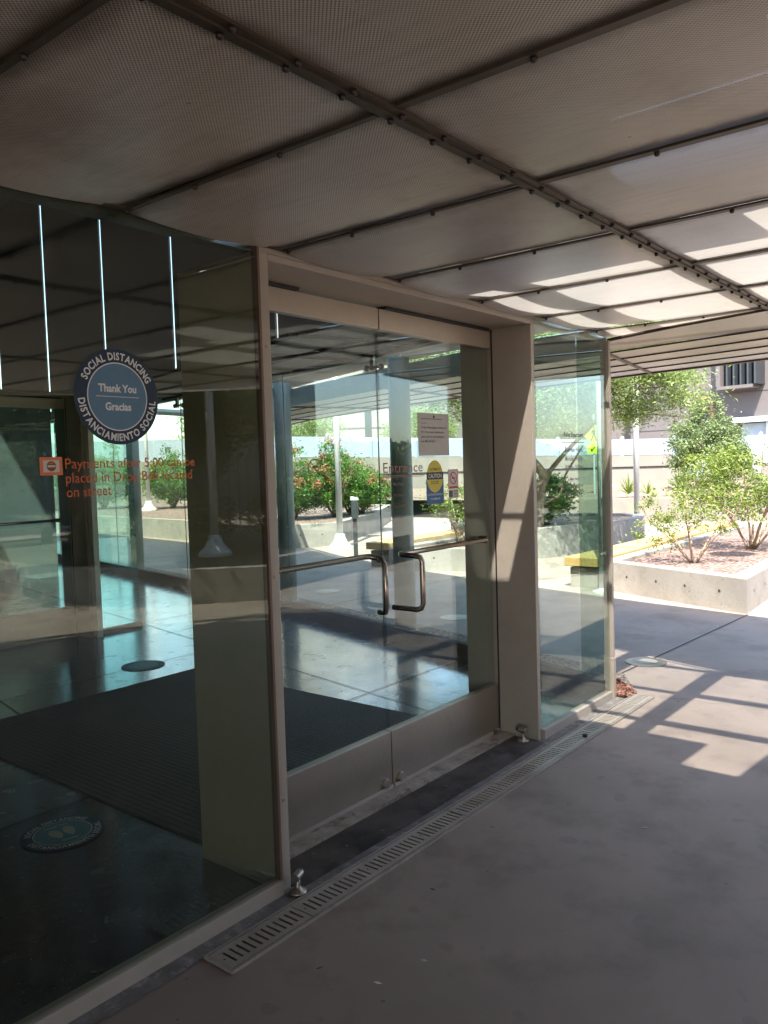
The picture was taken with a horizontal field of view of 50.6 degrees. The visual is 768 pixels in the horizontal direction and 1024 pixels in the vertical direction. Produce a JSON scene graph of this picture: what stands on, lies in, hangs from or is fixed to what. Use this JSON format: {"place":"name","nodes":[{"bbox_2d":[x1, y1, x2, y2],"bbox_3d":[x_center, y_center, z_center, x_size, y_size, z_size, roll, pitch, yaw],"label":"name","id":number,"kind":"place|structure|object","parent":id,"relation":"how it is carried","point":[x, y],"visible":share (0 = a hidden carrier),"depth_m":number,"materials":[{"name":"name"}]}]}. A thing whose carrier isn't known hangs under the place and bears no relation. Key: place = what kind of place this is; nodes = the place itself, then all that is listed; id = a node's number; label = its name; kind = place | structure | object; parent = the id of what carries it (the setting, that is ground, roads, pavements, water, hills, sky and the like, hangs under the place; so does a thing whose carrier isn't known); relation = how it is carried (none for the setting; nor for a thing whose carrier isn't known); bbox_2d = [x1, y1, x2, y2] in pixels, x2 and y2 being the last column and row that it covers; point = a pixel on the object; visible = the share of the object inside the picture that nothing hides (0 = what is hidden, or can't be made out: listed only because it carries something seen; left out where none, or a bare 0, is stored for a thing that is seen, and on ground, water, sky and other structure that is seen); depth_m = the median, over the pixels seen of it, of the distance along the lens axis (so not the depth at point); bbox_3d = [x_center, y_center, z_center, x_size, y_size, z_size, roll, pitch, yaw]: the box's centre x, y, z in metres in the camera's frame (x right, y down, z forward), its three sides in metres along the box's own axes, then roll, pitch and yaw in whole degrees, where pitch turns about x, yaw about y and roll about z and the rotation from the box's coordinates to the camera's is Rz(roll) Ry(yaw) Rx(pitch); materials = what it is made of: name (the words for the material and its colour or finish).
{"place":"outdoors","nodes":[
{"label":"outdoors","id":0,"kind":"place"},
{"bbox_2d":[0,561,593,1023],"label":"floor","id":1,"kind":"structure","parent":0,"point":[120,887],"depth_m":4.05,"materials":[{"name":"grey tile"}]},
{"bbox_2d":[0,407,57,578],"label":"court wall","id":2,"kind":"structure","parent":1,"relation":"on","point":[26,491],"depth_m":13.09,"materials":[{"name":"clear glass"}]},
{"bbox_2d":[0,389,93,637],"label":"portal","id":3,"kind":"object","parent":1,"relation":"on","point":[74,522],"visible":0.83,"depth_m":8.02,"materials":[{"name":"beige paint"}]},
{"bbox_2d":[0,396,76,648],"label":"glass door","id":4,"kind":"structure","parent":3,"relation":"attached to","point":[29,628],"depth_m":7.79,"materials":[{"name":"metal"}]},
{"bbox_2d":[20,816,103,850],"bbox_3d":[-1.435,1.431,3.625,0.350,0.001,0.350,1,4,39],"label":"floor sticker","id":5,"kind":"object","parent":1,"relation":"on","point":[61,833],"visible":1,"depth_m":3.61,"materials":[{"name":"blue plastic"}]},
{"bbox_2d":[84,425,102,636],"bbox_3d":[-2.866,0.046,7.953,0.102,2.380,0.074,1,4,39],"label":"slim post","id":6,"kind":"object","parent":1,"relation":"on","point":[94,545],"visible":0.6,"depth_m":7.93,"materials":[{"name":"grey metal"}]},
{"bbox_2d":[103,621,141,633],"bbox_3d":[-2.770,0.028,8.222,0.050,2.380,0.585,1,4,39],"label":"glass screen","id":7,"kind":"object","parent":1,"relation":"on","point":[122,627],"visible":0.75,"depth_m":8.32,"materials":[{"name":"beige paint"}]},
{"bbox_2d":[121,660,164,670],"bbox_3d":[-1.999,1.271,6.739,0.350,0.001,0.350,1,4,39],"label":"floor sticker","id":8,"kind":"object","parent":1,"relation":"on","point":[144,665],"visible":1,"depth_m":6.74,"materials":[{"name":"black plastic"}]},
{"bbox_2d":[0,668,416,842],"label":"entrance mat","id":9,"kind":"object","parent":1,"relation":"on","point":[132,749],"visible":0.42,"depth_m":4.83,"materials":[{"name":"black carpet"}]},
{"bbox_2d":[0,120,602,341],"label":"lobby shell","id":10,"kind":"object","parent":1,"relation":"on","point":[104,213],"visible":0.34,"depth_m":2.70,"materials":[{"name":"beige paint"}]},
{"bbox_2d":[14,197,283,1023],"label":"glass wall","id":11,"kind":"structure","parent":10,"relation":"attached to","point":[88,996],"depth_m":2.92,"materials":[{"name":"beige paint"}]},
{"bbox_2d":[39,457,62,475],"bbox_3d":[-0.952,-0.131,2.323,0.002,0.052,0.069,1,4,39],"label":"window label","id":12,"kind":"object","parent":11,"relation":"attached to","point":[50,465],"depth_m":2.32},
{"bbox_2d":[74,349,157,444],"bbox_3d":[-0.816,-0.353,2.488,0.001,0.292,0.292,1,4,39],"label":"window sticker","id":13,"kind":"object","parent":11,"relation":"attached to","point":[115,396],"depth_m":2.48,"materials":[{"name":"blue plastic"}]},
{"bbox_2d":[65,457,194,496],"bbox_3d":[-0.779,-0.114,2.539,0.001,0.113,0.465,1,4,39],"label":"glass lettering","id":14,"kind":"object","parent":11,"relation":"attached to","point":[124,461],"visible":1,"depth_m":2.48},
{"bbox_2d":[0,199,327,419],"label":"wall","id":15,"kind":"structure","parent":10,"relation":"attached to","point":[139,299],"depth_m":13.50,"materials":[{"name":"glass"}]},
{"bbox_2d":[152,323,432,399],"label":"soffit","id":16,"kind":"structure","parent":15,"relation":"attached to","point":[325,344],"depth_m":7.02,"materials":[{"name":"grey metal"}]},
{"bbox_2d":[177,252,540,890],"bbox_3d":[0.043,0.180,3.951,0.472,2.390,2.065,1,4,39],"label":"entrance portal","id":17,"kind":"object","parent":10,"relation":"attached to","point":[216,321],"visible":0.91,"depth_m":3.24,"materials":[{"name":"beige paint"}]},
{"bbox_2d":[268,286,393,842],"bbox_3d":[-0.289,0.226,3.579,0.140,2.342,0.942,1,4,39],"label":"glass door","id":18,"kind":"structure","parent":17,"relation":"attached to","point":[325,789],"depth_m":3.68,"materials":[{"name":"metal"}]},
{"bbox_2d":[305,458,329,526],"bbox_3d":[-0.298,-0.086,3.583,0.001,0.301,0.170,1,4,39],"label":"glass lettering","id":19,"kind":"object","parent":18,"relation":"attached to","point":[313,466],"visible":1,"depth_m":3.58},
{"bbox_2d":[374,309,499,786],"bbox_3d":[0.379,0.164,4.302,0.220,2.342,1.010,1,4,39],"label":"glass door","id":20,"kind":"structure","parent":17,"relation":"attached to","point":[425,741],"depth_m":4.29,"materials":[{"name":"metal"}]},
{"bbox_2d":[383,463,423,511],"bbox_3d":[0.104,-0.130,4.081,0.001,0.239,0.335,1,4,39],"label":"glass lettering","id":21,"kind":"object","parent":20,"relation":"attached to","point":[398,475],"visible":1,"depth_m":4.02},
{"bbox_2d":[417,412,448,455],"bbox_3d":[0.262,-0.408,4.272,0.001,0.222,0.281,1,4,39],"label":"notice","id":22,"kind":"object","parent":20,"relation":"attached to","point":[433,434],"visible":1,"depth_m":4.27,"materials":[{"name":"paper"}]},
{"bbox_2d":[426,460,443,504],"bbox_3d":[0.270,-0.158,4.285,0.002,0.230,0.158,1,4,39],"label":"door sticker","id":23,"kind":"object","parent":20,"relation":"attached to","point":[435,487],"depth_m":4.29,"materials":[{"name":"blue plastic"}]},
{"bbox_2d":[448,469,457,497],"bbox_3d":[0.378,-0.154,4.420,0.001,0.156,0.098,1,4,39],"label":"door label","id":24,"kind":"object","parent":20,"relation":"attached to","point":[452,479],"depth_m":4.42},
{"bbox_2d":[0,0,767,350],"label":"canopy","id":25,"kind":"object","parent":10,"relation":"attached to","point":[406,140],"visible":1,"depth_m":2.02,"materials":[{"name":"metal"}]},
{"bbox_2d":[50,341,604,695],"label":"side glass wall","id":26,"kind":"structure","parent":1,"relation":"on","point":[580,681],"depth_m":7.57,"materials":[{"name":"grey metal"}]},
{"bbox_2d":[173,397,182,407],"bbox_3d":[-2.792,-1.489,10.979,0.234,0.162,0.050,1,4,39],"label":"glass clamp","id":27,"kind":"object","parent":26,"relation":"attached to","point":[176,405],"visible":0.84,"depth_m":10.96,"materials":[{"name":"metal"}]},
{"bbox_2d":[364,355,383,371],"bbox_3d":[-0.102,-1.368,7.403,0.234,0.162,0.050,1,4,39],"label":"glass clamp","id":28,"kind":"object","parent":26,"relation":"attached to","point":[373,367],"visible":0.95,"depth_m":7.38,"materials":[{"name":"metal"}]},
{"bbox_2d":[156,200,767,424],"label":"walkway canopy","id":29,"kind":"object","parent":26,"relation":"attached to","point":[561,359],"visible":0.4,"depth_m":7.46,"materials":[{"name":"metal"}]},
{"bbox_2d":[316,589,339,592],"bbox_3d":[-0.726,1.023,10.532,0.310,0.010,0.310,1,4,39],"label":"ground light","id":30,"kind":"object","parent":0,"point":[327,590],"visible":1,"depth_m":10.51,"materials":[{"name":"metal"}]},
{"bbox_2d":[277,315,420,457],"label":"pale building","id":31,"kind":"structure","parent":0,"point":[363,424],"depth_m":59.49,"materials":[{"name":"white"}]},
{"bbox_2d":[363,370,371,457],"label":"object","id":32,"kind":"structure","parent":31,"relation":"in","point":[368,423],"depth_m":59.47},
{"bbox_2d":[0,74,767,461],"label":"sky","id":33,"kind":"structure","parent":0,"point":[161,429],"materials":[{"name":"white"}]},
{"bbox_2d":[56,504,767,1023],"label":"ground","id":34,"kind":"structure","parent":0,"point":[624,880],"depth_m":3.11,"materials":[{"name":"concrete"}]},
{"bbox_2d":[55,501,390,547],"bbox_3d":[-4.803,0.168,23.894,15.736,0.490,6.845,2,5,45],"label":"planter","id":35,"kind":"object","parent":34,"relation":"on","point":[165,522],"visible":0.48,"depth_m":19.89,"materials":[{"name":"concrete"}]},
{"bbox_2d":[53,475,57,510],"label":"shrub","id":36,"kind":"object","parent":35,"relation":"on","point":[55,493],"visible":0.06,"depth_m":26.54,"materials":[{"name":"green plant"}]},
{"bbox_2d":[94,442,140,508],"bbox_3d":[-9.441,-1.340,27.267,2.424,2.502,2.480,-1,3,19],"label":"shrub","id":37,"kind":"object","parent":35,"relation":"on","point":[121,489],"visible":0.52,"depth_m":27.06,"materials":[{"name":"green plant"}]},
{"bbox_2d":[142,433,156,510],"bbox_3d":[-7.310,-2.541,24.849,0.477,5.020,0.477,1,4,39],"label":"lamp post","id":38,"kind":"object","parent":35,"relation":"on","point":[148,505],"visible":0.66,"depth_m":24.87,"materials":[{"name":"white metal"}]},
{"bbox_2d":[140,443,186,507],"bbox_3d":[-6.951,-1.182,26.229,2.587,2.161,2.604,1,4,39],"label":"shrub","id":39,"kind":"object","parent":35,"relation":"on","point":[170,489],"visible":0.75,"depth_m":25.86,"materials":[{"name":"green plant"}]},
{"bbox_2d":[275,438,333,519],"bbox_3d":[-2.139,-0.723,18.457,1.949,1.886,1.928,1,4,39],"label":"shrub","id":40,"kind":"object","parent":35,"relation":"on","point":[302,500],"visible":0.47,"depth_m":18.11,"materials":[{"name":"green plant"}]},
{"bbox_2d":[297,433,373,517],"bbox_3d":[-1.183,-0.847,18.853,1.963,1.971,1.855,0,3,21],"label":"shrub","id":41,"kind":"object","parent":35,"relation":"on","point":[326,463],"visible":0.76,"depth_m":18.55,"materials":[{"name":"green plant"}]},
{"bbox_2d":[325,450,383,514],"bbox_3d":[-0.827,-0.768,19.886,1.864,1.686,1.753,-1,3,19],"label":"shrub","id":42,"kind":"object","parent":35,"relation":"on","point":[348,509],"visible":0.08,"depth_m":19.61,"materials":[{"name":"green plant"}]},
{"bbox_2d":[331,455,390,513],"bbox_3d":[-0.645,-0.725,19.766,2.045,1.601,1.934,1,4,39],"label":"shrub","id":43,"kind":"object","parent":35,"relation":"on","point":[363,508],"visible":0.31,"depth_m":19.49,"materials":[{"name":"green plant"}]},
{"bbox_2d":[274,417,350,457],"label":"garden tree","id":44,"kind":"object","parent":34,"relation":"on","point":[319,429],"visible":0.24,"depth_m":43.18,"materials":[{"name":"green plant"}]},
{"bbox_2d":[328,376,351,549],"bbox_3d":[-0.928,-1.778,15.759,0.477,5.020,0.477,1,4,39],"label":"lamp post","id":45,"kind":"object","parent":34,"relation":"on","point":[340,541],"visible":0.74,"depth_m":15.77,"materials":[{"name":"white metal"}]},
{"bbox_2d":[57,552,631,685],"bbox_3d":[-3.276,1.006,12.165,0.876,0.001,16.495,-4,4,-39],"label":"gravel strip","id":46,"kind":"object","parent":34,"relation":"on","point":[577,665],"visible":0.18,"depth_m":7.75,"materials":[{"name":"grey gravel"}]},
{"bbox_2d":[54,423,61,553],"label":"column","id":47,"kind":"structure","parent":46,"relation":"on","point":[58,491],"depth_m":15.76,"materials":[{"name":"metal"}]},
{"bbox_2d":[126,440,144,568],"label":"column","id":48,"kind":"structure","parent":46,"relation":"on","point":[135,519],"depth_m":13.45,"materials":[{"name":"metal"}]},
{"bbox_2d":[273,379,298,601],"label":"column","id":49,"kind":"structure","parent":46,"relation":"on","point":[281,486],"depth_m":9.68,"materials":[{"name":"concrete"}]},
{"bbox_2d":[387,354,417,630],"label":"column","id":50,"kind":"structure","parent":46,"relation":"on","point":[401,455],"depth_m":7.68,"materials":[{"name":"concrete"}]},
{"bbox_2d":[616,678,636,696],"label":"lava gravel","id":51,"kind":"structure","parent":46,"relation":"on","point":[623,689],"depth_m":5.54,"materials":[{"name":"brown gravel"}]},
{"bbox_2d":[68,693,635,1023],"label":"kerb border","id":52,"kind":"object","parent":34,"relation":"on","point":[101,1012],"visible":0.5,"depth_m":2.86,"materials":[{"name":"grey concrete"}]},
{"bbox_2d":[350,496,358,555],"bbox_3d":[-0.491,0.274,14.071,0.130,1.090,0.160,-1,3,7],"label":"intercom post","id":53,"kind":"object","parent":34,"relation":"on","point":[354,509],"visible":0.9,"depth_m":14.07,"materials":[{"name":"grey metal"}]},
{"bbox_2d":[55,455,767,505],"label":"retaining wall","id":54,"kind":"structure","parent":34,"relation":"on","point":[651,467],"depth_m":31.14,"materials":[{"name":"concrete"}]},
{"bbox_2d":[52,431,767,461],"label":"white fence","id":55,"kind":"object","parent":54,"relation":"on","point":[368,446],"visible":0.39,"depth_m":32.89,"materials":[{"name":"concrete"}]},
{"bbox_2d":[366,529,462,566],"bbox_3d":[1.331,0.527,14.766,0.450,0.395,4.752,1,4,37],"label":"bench","id":56,"kind":"object","parent":34,"relation":"on","point":[375,546],"visible":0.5,"depth_m":13.08,"materials":[{"name":"concrete"}]},
{"bbox_2d":[375,405,461,456],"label":"garden tree","id":57,"kind":"object","parent":34,"relation":"on","point":[414,426],"visible":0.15,"depth_m":43.64,"materials":[{"name":"green plant"}]},
{"bbox_2d":[389,535,465,570],"bbox_3d":[1.502,0.589,14.249,1.772,0.360,4.503,-1,3,16],"label":"planter","id":58,"kind":"object","parent":34,"relation":"on","point":[450,559],"visible":0.17,"depth_m":12.16,"materials":[{"name":"concrete"}]},
{"bbox_2d":[419,481,464,541],"bbox_3d":[1.372,-0.044,13.089,1.438,1.167,1.644,1,4,39],"label":"shrub","id":59,"kind":"object","parent":58,"relation":"on","point":[450,506],"visible":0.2,"depth_m":12.92,"materials":[{"name":"green plant"}]},
{"bbox_2d":[204,694,653,974],"bbox_3d":[0.604,1.349,4.034,0.142,0.011,3.640,1,4,39],"label":"drain grate","id":60,"kind":"object","parent":34,"relation":"on","point":[237,953],"visible":1,"depth_m":3.33,"materials":[{"name":"grey metal"}]},
{"bbox_2d":[440,614,466,620],"bbox_3d":[0.736,1.096,8.458,0.310,0.010,0.310,1,4,39],"label":"ground light","id":61,"kind":"object","parent":34,"relation":"on","point":[453,617],"visible":0.91,"depth_m":8.42,"materials":[{"name":"metal"}]},
{"bbox_2d":[331,576,760,705],"bbox_3d":[1.413,1.393,2.881,5.655,0.001,17.713,-1,3,6],"label":"pavement joint","id":62,"kind":"object","parent":34,"relation":"on","point":[654,657],"visible":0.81,"depth_m":7.13,"materials":[{"name":"grey concrete"}]},
{"bbox_2d":[451,513,644,558],"bbox_3d":[3.142,0.396,15.362,2.850,0.520,4.050,1,4,39],"label":"curved planter","id":63,"kind":"object","parent":34,"relation":"on","point":[559,536],"visible":0.52,"depth_m":14.00,"materials":[{"name":"concrete"}]},
{"bbox_2d":[369,318,737,526],"bbox_3d":[2.682,-2.011,13.714,6.072,4.661,5.217,1,4,39],"label":"feathery tree","id":64,"kind":"object","parent":63,"relation":"on","point":[576,394],"visible":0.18,"depth_m":13.24,"materials":[{"name":"green plant"}]},
{"bbox_2d":[536,471,583,524],"bbox_3d":[2.913,-0.226,14.658,1.323,1.028,1.178,1,4,39],"label":"shrub","id":65,"kind":"object","parent":63,"relation":"in","point":[560,504],"visible":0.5,"depth_m":14.39,"materials":[{"name":"green plant"}]},
{"bbox_2d":[535,382,613,438],"bbox_3d":[8.458,-4.362,38.648,5.373,6.095,5.570,-2,3,2],"label":"garden tree","id":66,"kind":"object","parent":34,"relation":"on","point":[584,425],"visible":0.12,"depth_m":37.67,"materials":[{"name":"green plant"}]},
{"bbox_2d":[541,340,615,738],"bbox_3d":[1.181,0.081,4.997,0.070,2.400,0.995,1,4,39],"label":"window frame","id":67,"kind":"structure","parent":34,"relation":"on","point":[564,720],"depth_m":5.34,"materials":[{"name":"beige paint"}]},
{"bbox_2d":[562,432,583,494],"bbox_3d":[1.152,-0.293,4.933,0.001,0.379,0.300,1,4,39],"label":"glass lettering","id":68,"kind":"object","parent":67,"relation":"attached to","point":[571,479],"visible":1,"depth_m":4.93},
{"bbox_2d":[585,402,596,493],"bbox_3d":[6.248,-1.710,24.140,0.636,3.500,0.072,-1,3,15],"label":"crossing sign","id":69,"kind":"object","parent":34,"relation":"on","point":[591,434],"visible":0.63,"depth_m":24.11,"materials":[{"name":"yellow metal"}]},
{"bbox_2d":[592,381,603,593],"bbox_3d":[2.565,-1.126,9.634,0.240,4.200,0.240,1,4,39],"label":"light pole","id":70,"kind":"object","parent":34,"relation":"on","point":[600,590],"visible":0.47,"depth_m":9.65,"materials":[{"name":"white metal"}]},
{"bbox_2d":[632,378,649,536],"bbox_3d":[5.134,-2.007,16.554,0.477,5.020,0.477,1,4,39],"label":"lamp post","id":71,"kind":"object","parent":34,"relation":"on","point":[636,475],"visible":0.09,"depth_m":16.57,"materials":[{"name":"white metal"}]},
{"bbox_2d":[626,657,666,666],"bbox_3d":[2.057,1.175,6.369,0.310,0.010,0.310,1,4,39],"label":"ground light","id":72,"kind":"object","parent":34,"relation":"on","point":[645,662],"visible":1,"depth_m":6.35,"materials":[{"name":"metal"}]},
{"bbox_2d":[564,522,733,588],"bbox_3d":[4.314,0.571,12.404,0.470,0.395,5.900,1,4,39],"label":"bench","id":73,"kind":"object","parent":34,"relation":"on","point":[584,569],"visible":0.48,"depth_m":10.31,"materials":[{"name":"concrete"}]},
{"bbox_2d":[545,497,767,520],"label":"terrace wall","id":74,"kind":"structure","parent":34,"relation":"on","point":[623,505],"depth_m":20.63,"materials":[{"name":"concrete"}]},
{"bbox_2d":[613,525,767,613],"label":"planter","id":75,"kind":"object","parent":34,"relation":"on","point":[729,575],"visible":0.88,"depth_m":9.31,"materials":[{"name":"concrete"}]},
{"bbox_2d":[617,483,766,562],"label":"shrub","id":76,"kind":"object","parent":75,"relation":"on","point":[686,516],"visible":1,"depth_m":9.80,"materials":[{"name":"green plant"}]},
{"bbox_2d":[662,440,767,548],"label":"shrub","id":77,"kind":"object","parent":75,"relation":"on","point":[731,485],"visible":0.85,"depth_m":11.00,"materials":[{"name":"green plant"}]},
{"bbox_2d":[290,736,544,886],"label":"threshold ground","id":78,"kind":"structure","parent":0,"point":[319,860],"depth_m":3.73,"materials":[{"name":"concrete"}]},
{"bbox_2d":[289,868,306,896],"bbox_3d":[-0.322,1.391,3.058,0.068,0.080,0.077,1,4,39],"label":"door stop","id":79,"kind":"object","parent":78,"relation":"on","point":[297,890],"depth_m":3.04,"materials":[{"name":"metal"}]},
{"bbox_2d":[289,731,514,858],"bbox_3d":[0.051,1.357,4.050,0.250,0.011,1.976,1,4,39],"label":"threshold","id":80,"kind":"object","parent":78,"relation":"on","point":[311,839],"visible":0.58,"depth_m":3.89,"materials":[{"name":"grey metal"}]},
{"bbox_2d":[516,726,528,742],"bbox_3d":[0.790,1.268,4.637,0.077,0.080,0.068,1,4,39],"label":"door stop","id":81,"kind":"object","parent":78,"relation":"on","point":[522,730],"depth_m":4.62,"materials":[{"name":"metal"}]},
{"bbox_2d":[410,382,630,456],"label":"dark building","id":82,"kind":"structure","parent":0,"point":[619,435],"depth_m":49.15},
{"bbox_2d":[378,481,766,499],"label":"terrace ground","id":83,"kind":"structure","parent":0,"point":[588,489],"depth_m":25.48,"materials":[{"name":"concrete"}]},
{"bbox_2d":[166,400,292,446],"bbox_3d":[-5.429,-2.845,29.296,4.392,5.028,4.548,1,4,39],"label":"garden tree","id":84,"kind":"object","parent":83,"relation":"on","point":[181,418],"visible":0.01,"depth_m":28.83,"materials":[{"name":"green plant"}]},
{"bbox_2d":[613,475,641,497],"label":"spiky plant","id":85,"kind":"object","parent":83,"relation":"on","point":[628,489],"visible":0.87,"depth_m":21.69,"materials":[{"name":"green plant"}]},
{"bbox_2d":[640,480,658,496],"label":"spiky plant","id":86,"kind":"object","parent":83,"relation":"on","point":[648,490],"visible":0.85,"depth_m":21.49,"materials":[{"name":"green plant"}]},
{"bbox_2d":[662,465,695,491],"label":"spiky plant","id":87,"kind":"object","parent":83,"relation":"on","point":[677,479],"visible":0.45,"depth_m":21.49,"materials":[{"name":"green plant"}]},
{"bbox_2d":[690,461,708,493],"bbox_3d":[8.684,-0.955,22.337,0.500,0.950,0.500,1,4,39],"label":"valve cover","id":88,"kind":"object","parent":83,"relation":"on","point":[699,479],"visible":0.17,"depth_m":22.15,"materials":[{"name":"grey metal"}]},
{"bbox_2d":[661,387,767,488],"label":"bushy tree","id":89,"kind":"object","parent":83,"relation":"on","point":[715,435],"visible":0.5,"depth_m":24.63,"materials":[{"name":"green plant"}]},
{"bbox_2d":[630,307,767,455],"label":"brown building","id":90,"kind":"structure","parent":0,"point":[747,383],"depth_m":38.97,"materials":[{"name":"grey concrete"}]},
{"bbox_2d":[742,422,765,434],"bbox_3d":[17.670,-3.180,38.642,0.045,2.100,1.227,-4,4,-39],"label":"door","id":91,"kind":"structure","parent":90,"relation":"in","point":[754,428],"depth_m":38.59,"materials":[{"name":"white"}]},
{"bbox_2d":[752,435,767,486],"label":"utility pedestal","id":92,"kind":"object","parent":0,"point":[759,443],"visible":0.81,"depth_m":23.22,"materials":[{"name":"white paint"}]}
]}

